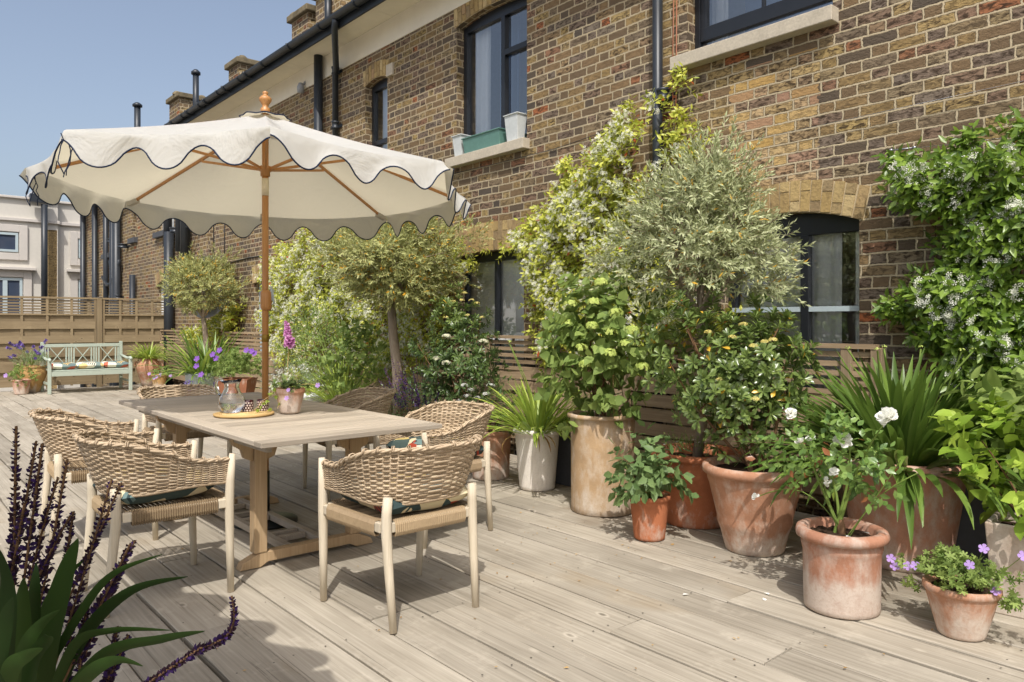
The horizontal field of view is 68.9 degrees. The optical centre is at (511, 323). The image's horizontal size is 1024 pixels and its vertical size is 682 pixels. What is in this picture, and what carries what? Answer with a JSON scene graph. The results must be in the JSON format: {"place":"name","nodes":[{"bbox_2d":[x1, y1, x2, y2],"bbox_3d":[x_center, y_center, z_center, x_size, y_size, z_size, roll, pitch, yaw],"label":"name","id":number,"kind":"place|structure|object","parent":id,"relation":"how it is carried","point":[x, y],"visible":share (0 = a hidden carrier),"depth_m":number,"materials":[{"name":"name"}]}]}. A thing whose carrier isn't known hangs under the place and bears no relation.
{"place":"outdoors","nodes":[
{"label":"outdoors","id":0,"kind":"place"},
{"bbox_2d":[0,191,79,390],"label":"rendered building","id":1,"kind":"structure","parent":0,"point":[40,249],"depth_m":23.45,"materials":[{"name":"paint"}]},
{"bbox_2d":[0,224,27,260],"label":"window","id":2,"kind":"structure","parent":1,"relation":"in","point":[8,241],"depth_m":23.11,"materials":[{"name":"white paint"}]},
{"bbox_2d":[0,266,36,312],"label":"window","id":3,"kind":"structure","parent":1,"relation":"in","point":[8,286],"depth_m":23.13,"materials":[{"name":"white paint"}]},
{"bbox_2d":[66,269,79,313],"bbox_3d":[-14.045,-0.904,24.557,1.034,1.749,0.240,0,0,-41],"label":"window","id":4,"kind":"structure","parent":1,"relation":"in","point":[74,273],"depth_m":24.39,"materials":[{"name":"white paint"}]},
{"bbox_2d":[70,231,79,265],"bbox_3d":[-14.094,-2.465,24.614,0.834,1.101,0.090,0,0,-41],"label":"window","id":5,"kind":"structure","parent":1,"relation":"in","point":[74,236],"depth_m":24.39,"materials":[{"name":"white paint"}]},
{"bbox_2d":[0,0,315,201],"label":"sky","id":6,"kind":"structure","parent":0,"point":[65,64],"materials":[{"name":"blue"}]},
{"bbox_2d":[185,371,230,394],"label":"potted plant","id":7,"kind":"object","parent":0,"point":[189,382],"visible":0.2,"depth_m":8.75,"materials":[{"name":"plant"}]},
{"bbox_2d":[0,384,1023,681],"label":"deck","id":8,"kind":"structure","parent":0,"point":[538,614],"depth_m":3.38,"materials":[{"name":"beige wood"}]},
{"bbox_2d":[3,361,40,394],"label":"potted plant","id":9,"kind":"object","parent":8,"relation":"on","point":[21,386],"visible":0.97,"depth_m":13.39,"materials":[{"name":"green plant"}]},
{"bbox_2d":[6,338,50,392],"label":"potted plant","id":10,"kind":"object","parent":8,"relation":"on","point":[35,386],"visible":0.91,"depth_m":13.76,"materials":[{"name":"green plant"}]},
{"bbox_2d":[0,296,163,387],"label":"wooden fence","id":11,"kind":"object","parent":8,"relation":"on","point":[36,328],"visible":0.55,"depth_m":14.87,"materials":[{"name":"brown wood"}]},
{"bbox_2d":[40,341,132,394],"bbox_3d":[-8.046,0.805,14.144,1.400,0.930,0.821,0,0,-41],"label":"garden bench","id":12,"kind":"object","parent":8,"relation":"on","point":[121,371],"visible":0.68,"depth_m":14.23,"materials":[{"name":"green paint"}]},
{"bbox_2d":[51,362,76,369],"bbox_3d":[-8.347,0.778,13.850,0.442,0.132,0.403,0,0,-38],"label":"bench cushion","id":13,"kind":"object","parent":12,"relation":"on","point":[61,365],"visible":0.88,"depth_m":13.72,"materials":[{"name":"fabric"}]},
{"bbox_2d":[75,361,103,368],"bbox_3d":[-8.015,0.778,14.138,0.442,0.132,0.403,0,0,-41],"label":"bench cushion","id":14,"kind":"object","parent":12,"relation":"on","point":[88,365],"visible":0.98,"depth_m":14.00,"materials":[{"name":"fabric"}]},
{"bbox_2d":[101,361,128,367],"bbox_3d":[-7.683,0.778,14.427,0.442,0.132,0.403,0,0,-44],"label":"bench cushion","id":15,"kind":"object","parent":12,"relation":"on","point":[112,364],"visible":0.94,"depth_m":14.29,"materials":[{"name":"fabric"}]},
{"bbox_2d":[28,407,159,545],"bbox_3d":[-2.491,0.885,4.422,0.626,0.774,0.632,0,0,-38],"label":"armchair","id":16,"kind":"object","parent":8,"relation":"on","point":[57,439],"visible":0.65,"depth_m":4.19,"materials":[{"name":"wicker"}]},
{"bbox_2d":[0,538,204,681],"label":"potted plant","id":17,"kind":"object","parent":8,"relation":"on","point":[33,641],"visible":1,"depth_m":1.03,"materials":[{"name":"green plant"}]},
{"bbox_2d":[5,426,238,681],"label":"salvia plant","id":18,"kind":"object","parent":8,"relation":"on","point":[16,533],"visible":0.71,"depth_m":1.21,"materials":[{"name":"purple plant"}]},
{"bbox_2d":[123,342,169,386],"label":"potted plant","id":19,"kind":"object","parent":8,"relation":"on","point":[147,358],"visible":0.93,"depth_m":14.92,"materials":[{"name":"green plant"}]},
{"bbox_2d":[70,428,235,617],"bbox_3d":[-1.729,0.885,3.552,0.626,0.774,0.632,0,0,-41],"label":"armchair","id":20,"kind":"object","parent":8,"relation":"on","point":[107,458],"visible":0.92,"depth_m":3.39,"materials":[{"name":"wicker"}]},
{"bbox_2d":[92,464,213,504],"bbox_3d":[-1.707,0.758,3.571,0.442,0.127,0.451,-3,2,-43],"label":"seat cushion","id":21,"kind":"object","parent":20,"relation":"on","point":[126,498],"visible":0.24,"depth_m":3.40,"materials":[{"name":"fabric"}]},
{"bbox_2d":[147,367,171,385],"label":"potted plant","id":22,"kind":"object","parent":8,"relation":"on","point":[158,381],"visible":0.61,"depth_m":14.62,"materials":[{"name":"green plant"}]},
{"bbox_2d":[136,383,231,468],"bbox_3d":[-2.642,0.885,5.984,0.632,0.774,0.626,0,0,-43],"label":"armchair","id":23,"kind":"object","parent":8,"relation":"on","point":[178,390],"visible":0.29,"depth_m":6.09,"materials":[{"name":"wicker"}]},
{"bbox_2d":[134,327,272,394],"bbox_3d":[-3.865,0.646,9.539,1.514,1.248,1.508,0,0,7],"label":"potted plant","id":24,"kind":"object","parent":8,"relation":"on","point":[191,373],"visible":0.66,"depth_m":9.30,"materials":[{"name":"leaf"},{"name":"purple flower petals"},{"name":"terracotta"}]},
{"bbox_2d":[156,241,251,348],"bbox_3d":[-5.210,-0.251,12.639,1.525,2.351,1.850,0,0,-41],"label":"olive tree","id":25,"kind":"object","parent":8,"relation":"on","point":[202,276],"visible":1,"depth_m":12.47,"materials":[{"name":"green plant"}]},
{"bbox_2d":[193,347,261,393],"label":"potted plant","id":26,"kind":"object","parent":8,"relation":"on","point":[241,363],"visible":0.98,"depth_m":8.28,"materials":[{"name":"green plant"}]},
{"bbox_2d":[19,91,471,529],"bbox_3d":[-1.566,-0.112,4.774,2.537,2.763,2.552,0,0,-41],"label":"parasol","id":27,"kind":"object","parent":8,"relation":"on","point":[282,177],"visible":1,"depth_m":4.89,"materials":[{"name":"white fabric"}]},
{"bbox_2d":[119,392,441,571],"bbox_3d":[-1.550,0.900,4.575,0.990,0.740,2.460,0,0,-41],"label":"dining table","id":28,"kind":"object","parent":8,"relation":"on","point":[257,442],"visible":0.83,"depth_m":4.06,"materials":[{"name":"brown wood"}]},
{"bbox_2d":[213,409,273,418],"bbox_3d":[-1.555,0.521,4.334,0.336,0.016,0.336,0,0,-41],"label":"woven tray","id":29,"kind":"object","parent":28,"relation":"on","point":[241,414],"visible":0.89,"depth_m":4.25,"materials":[{"name":"wicker"}]},
{"bbox_2d":[214,378,244,412],"bbox_3d":[-1.643,0.417,4.375,0.156,0.206,0.156,0,0,-41],"label":"water jug","id":30,"kind":"object","parent":29,"relation":"on","point":[231,399],"visible":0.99,"depth_m":4.33,"materials":[{"name":"clear glass"}]},
{"bbox_2d":[242,400,253,411],"bbox_3d":[-1.562,0.485,4.417,0.065,0.070,0.065,0,0,-41],"label":"tumbler","id":31,"kind":"object","parent":29,"relation":"on","point":[249,406],"visible":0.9,"depth_m":4.39,"materials":[{"name":"multicoloured glass"}]},
{"bbox_2d":[257,399,267,410],"bbox_3d":[-1.491,0.485,4.459,0.065,0.070,0.065,0,0,-41],"label":"tumbler","id":32,"kind":"object","parent":29,"relation":"on","point":[264,407],"visible":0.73,"depth_m":4.43,"materials":[{"name":"multicoloured glass"}]},
{"bbox_2d":[254,375,319,413],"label":"potted plant","id":33,"kind":"object","parent":28,"relation":"on","point":[288,396],"visible":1,"depth_m":4.37,"materials":[{"name":"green plant"}]},
{"bbox_2d":[269,318,307,393],"bbox_3d":[-2.850,0.595,9.357,0.594,1.350,0.713,0,0,-41],"label":"foxglove","id":34,"kind":"object","parent":8,"relation":"on","point":[289,341],"visible":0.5,"depth_m":9.30,"materials":[{"name":"pink plant"}]},
{"bbox_2d":[258,357,339,402],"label":"potted plant","id":35,"kind":"object","parent":8,"relation":"on","point":[307,376],"visible":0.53,"depth_m":9.01,"materials":[{"name":"terracotta"},{"name":"green leaf"},{"name":"soil"}]},
{"bbox_2d":[269,294,356,397],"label":"leafy shrub","id":36,"kind":"object","parent":8,"relation":"on","point":[310,362],"visible":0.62,"depth_m":9.51,"materials":[{"name":"green plant"}]},
{"bbox_2d":[257,314,406,407],"bbox_3d":[-1.978,0.579,8.575,1.647,1.382,1.657,0,0,31],"label":"potted plant","id":37,"kind":"object","parent":8,"relation":"on","point":[339,380],"visible":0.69,"depth_m":8.22,"materials":[{"name":"green plant"}]},
{"bbox_2d":[302,386,396,501],"bbox_3d":[-1.218,0.885,5.718,0.626,0.774,0.632,0,0,-33],"label":"armchair","id":38,"kind":"object","parent":8,"relation":"on","point":[375,404],"visible":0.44,"depth_m":5.77,"materials":[{"name":"wicker"}]},
{"bbox_2d":[318,434,481,633],"bbox_3d":[-0.478,0.885,3.386,0.632,0.774,0.626,0,0,-41],"label":"armchair","id":39,"kind":"object","parent":8,"relation":"on","point":[451,466],"visible":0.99,"depth_m":3.20,"materials":[{"name":"wicker"}]},
{"bbox_2d":[341,471,466,514],"bbox_3d":[-0.496,0.758,3.408,0.451,0.127,0.442,0,2,-43],"label":"seat cushion","id":40,"kind":"object","parent":39,"relation":"on","point":[398,508],"visible":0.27,"depth_m":3.26,"materials":[{"name":"fabric"}]},
{"bbox_2d":[306,212,494,413],"bbox_3d":[-1.121,-0.232,7.815,1.889,2.314,1.826,0,0,-30],"label":"olive tree","id":41,"kind":"object","parent":8,"relation":"on","point":[393,268],"visible":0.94,"depth_m":7.45,"materials":[{"name":"green plant"}]},
{"bbox_2d":[373,400,494,548],"bbox_3d":[-0.447,0.885,4.618,0.626,0.774,0.632,0,0,-41],"label":"armchair","id":42,"kind":"object","parent":8,"relation":"on","point":[459,429],"visible":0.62,"depth_m":4.60,"materials":[{"name":"wicker"}]},
{"bbox_2d":[387,434,483,459],"bbox_3d":[-0.469,0.758,4.600,0.442,0.127,0.451,3,-2,-43],"label":"seat cushion","id":43,"kind":"object","parent":42,"relation":"on","point":[405,442],"visible":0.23,"depth_m":4.54,"materials":[{"name":"fabric"}]},
{"bbox_2d":[379,356,494,436],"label":"potted plant","id":44,"kind":"object","parent":8,"relation":"on","point":[398,399],"visible":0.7,"depth_m":7.03,"materials":[{"name":"green plant"}]},
{"bbox_2d":[399,281,509,431],"bbox_3d":[-0.421,0.428,6.931,0.884,1.683,1.340,0,0,-41],"label":"flowering shrub","id":45,"kind":"object","parent":8,"relation":"on","point":[475,362],"visible":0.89,"depth_m":6.92,"materials":[{"name":"green plant"}]},
{"bbox_2d":[451,369,526,480],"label":"potted plant","id":46,"kind":"object","parent":8,"relation":"on","point":[499,463],"visible":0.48,"depth_m":6.05,"materials":[{"name":"green plant"}]},
{"bbox_2d":[160,330,885,517],"bbox_3d":[-2.580,0.741,10.256,0.065,1.258,14.900,0,0,-41],"label":"trellis fence","id":47,"kind":"object","parent":8,"relation":"on","point":[664,402],"visible":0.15,"depth_m":6.06,"materials":[{"name":"brown wood"}]},
{"bbox_2d":[470,340,587,491],"bbox_3d":[0.222,0.698,5.742,1.268,1.144,1.273,0,0,14],"label":"potted plant","id":48,"kind":"object","parent":8,"relation":"on","point":[537,439],"visible":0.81,"depth_m":5.65,"materials":[{"name":"green plant"}]},
{"bbox_2d":[544,380,592,486],"bbox_3d":[0.457,0.826,6.001,0.580,0.888,0.716,0,0,-41],"label":"planter","id":49,"kind":"object","parent":8,"relation":"on","point":[563,472],"visible":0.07,"depth_m":5.88,"materials":[{"name":"black metal"}]},
{"bbox_2d":[532,259,673,516],"bbox_3d":[0.649,0.407,5.050,0.882,1.725,1.076,0,0,-41],"label":"potted plant","id":50,"kind":"object","parent":8,"relation":"on","point":[597,418],"visible":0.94,"depth_m":4.93,"materials":[{"name":"green plant"}]},
{"bbox_2d":[604,420,699,541],"bbox_3d":[0.822,0.921,4.407,0.591,0.699,0.594,0,0,-41],"label":"potted plant","id":51,"kind":"object","parent":8,"relation":"on","point":[647,496],"visible":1,"depth_m":4.33,"materials":[{"name":"green plant"}]},
{"bbox_2d":[651,428,741,529],"bbox_3d":[1.181,0.965,4.795,0.584,0.610,0.584,0,0,-41],"label":"terracotta pot","id":52,"kind":"object","parent":8,"relation":"on","point":[700,512],"visible":0.62,"depth_m":4.60,"materials":[{"name":"ceramic"}]},
{"bbox_2d":[578,111,815,456],"bbox_3d":[1.201,-0.166,4.866,1.356,2.182,1.465,0,0,-41],"label":"olive tree","id":53,"kind":"object","parent":52,"relation":"in","point":[702,202],"visible":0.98,"depth_m":4.58,"materials":[{"name":"green plant"}]},
{"bbox_2d":[626,276,823,556],"bbox_3d":[1.277,0.484,4.408,1.078,1.571,0.928,0,0,26],"label":"potted plant","id":54,"kind":"object","parent":8,"relation":"on","point":[757,527],"visible":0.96,"depth_m":4.11,"materials":[{"name":"green plant"}]},
{"bbox_2d":[746,395,917,619],"bbox_3d":[1.434,0.798,3.373,0.526,0.945,0.738,0,0,-41],"label":"potted plant","id":55,"kind":"object","parent":8,"relation":"on","point":[842,567],"visible":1,"depth_m":3.25,"materials":[{"name":"green plant"}]},
{"bbox_2d":[731,345,1023,573],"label":"potted plant","id":56,"kind":"object","parent":8,"relation":"on","point":[927,515],"visible":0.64,"depth_m":3.77,"materials":[{"name":"green plant"}]},
{"bbox_2d":[886,541,1023,641],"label":"potted plant","id":57,"kind":"object","parent":8,"relation":"on","point":[964,597],"visible":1,"depth_m":2.98,"materials":[{"name":"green plant"}]},
{"bbox_2d":[928,388,1023,618],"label":"potted plant","id":58,"kind":"object","parent":8,"relation":"on","point":[1005,539],"visible":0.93,"depth_m":3.27,"materials":[{"name":"green plant"}]},
{"bbox_2d":[939,361,1023,578],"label":"planter","id":59,"kind":"object","parent":8,"relation":"on","point":[970,539],"visible":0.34,"depth_m":3.65,"materials":[{"name":"plant"}]},
{"label":"ground","id":60,"kind":"structure","parent":0,"visible":0},
{"bbox_2d":[80,0,1023,516],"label":"brick house","id":61,"kind":"structure","parent":60,"relation":"on","point":[826,98],"depth_m":6.41,"materials":[{"name":"brown brick"}]},
{"bbox_2d":[127,237,137,243],"bbox_3d":[-9.172,-2.022,18.146,0.190,0.123,0.578,0,0,-41],"label":"window","id":62,"kind":"structure","parent":61,"relation":"in","point":[132,240],"depth_m":17.97,"materials":[{"name":"white paint"}]},
{"bbox_2d":[155,269,163,311],"bbox_3d":[-7.558,-0.121,16.386,0.162,2.182,1.309,0,0,-41],"label":"window","id":63,"kind":"structure","parent":61,"relation":"in","point":[157,277],"depth_m":16.68,"materials":[{"name":"white paint"}]},
{"bbox_2d":[152,219,174,238],"bbox_3d":[-7.485,-2.570,16.308,0.325,1.320,1.354,0,0,-41],"label":"window","id":64,"kind":"structure","parent":61,"relation":"in","point":[159,234],"depth_m":16.41,"materials":[{"name":"white paint"}]},
{"bbox_2d":[202,226,215,262],"bbox_3d":[-5.680,-2.095,14.165,0.240,1.870,0.545,0,0,-41],"label":"window","id":65,"kind":"structure","parent":61,"relation":"in","point":[213,226],"depth_m":14.33,"materials":[{"name":"paint"}]},
{"bbox_2d":[194,288,226,317],"bbox_3d":[-5.228,-0.387,13.022,0.669,0.587,0.451,0,0,-19],"label":"satellite dish","id":66,"kind":"object","parent":61,"relation":"attached to","point":[212,312],"visible":0.25,"depth_m":12.94,"materials":[{"name":"grey metal"}]},
{"bbox_2d":[179,302,246,347],"bbox_3d":[-5.557,0.092,13.644,0.516,1.023,2.723,0,0,-41],"label":"climbing jasmine","id":67,"kind":"object","parent":61,"relation":"attached to","point":[226,320],"visible":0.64,"depth_m":13.11,"materials":[{"name":"green plant"}]},
{"bbox_2d":[252,264,277,388],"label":"window","id":68,"kind":"structure","parent":61,"relation":"in","point":[255,268],"depth_m":12.61,"materials":[{"name":"blue paint"}]},
{"bbox_2d":[363,59,388,148],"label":"window","id":69,"kind":"structure","parent":61,"relation":"in","point":[378,68],"depth_m":9.83,"materials":[{"name":"black paint"}]},
{"bbox_2d":[250,228,508,385],"bbox_3d":[-2.084,-0.270,9.624,0.558,2.498,5.999,0,0,-41],"label":"climbing jasmine","id":70,"kind":"object","parent":61,"relation":"attached to","point":[363,311],"visible":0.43,"depth_m":10.10,"materials":[{"name":"green plant"}]},
{"bbox_2d":[451,134,470,155],"bbox_3d":[-0.558,-1.951,8.206,0.150,0.236,0.180,0,0,-41],"label":"box planter","id":71,"kind":"object","parent":61,"relation":"on","point":[458,145],"visible":0.62,"depth_m":8.15,"materials":[{"name":"grey plastic"}]},
{"bbox_2d":[461,127,506,152],"bbox_3d":[-0.287,-1.921,7.894,0.150,0.176,0.640,0,0,-41],"label":"trough planter","id":72,"kind":"object","parent":61,"relation":"on","point":[488,138],"visible":0.72,"depth_m":7.80,"materials":[{"name":"green plastic"}]},
{"bbox_2d":[445,0,529,168],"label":"window","id":73,"kind":"structure","parent":61,"relation":"in","point":[495,44],"depth_m":8.23,"materials":[{"name":"black paint"}]},
{"bbox_2d":[455,220,526,379],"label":"window","id":74,"kind":"structure","parent":61,"relation":"in","point":[502,292],"depth_m":7.92,"materials":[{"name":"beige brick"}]},
{"bbox_2d":[503,111,526,141],"bbox_3d":[0.036,-1.971,7.523,0.150,0.276,0.220,0,0,-41],"label":"box planter","id":75,"kind":"object","parent":61,"relation":"on","point":[515,124],"visible":0.75,"depth_m":7.46,"materials":[{"name":"grey plastic"}]},
{"bbox_2d":[503,61,745,379],"bbox_3d":[0.773,-0.747,6.367,0.491,2.620,2.640,0,0,-41],"label":"climbing jasmine","id":76,"kind":"object","parent":61,"relation":"attached to","point":[604,148],"visible":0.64,"depth_m":6.37,"materials":[{"name":"green plant"}]},
{"bbox_2d":[670,0,838,71],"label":"window","id":77,"kind":"structure","parent":61,"relation":"in","point":[723,28],"depth_m":5.66,"materials":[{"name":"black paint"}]},
{"bbox_2d":[729,179,870,388],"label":"window","id":78,"kind":"structure","parent":61,"relation":"in","point":[831,280],"depth_m":5.31,"materials":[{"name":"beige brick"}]},
{"bbox_2d":[870,105,1023,431],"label":"climbing jasmine","id":79,"kind":"object","parent":61,"relation":"attached to","point":[986,229],"visible":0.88,"depth_m":4.18,"materials":[{"name":"green plant"}]}
]}

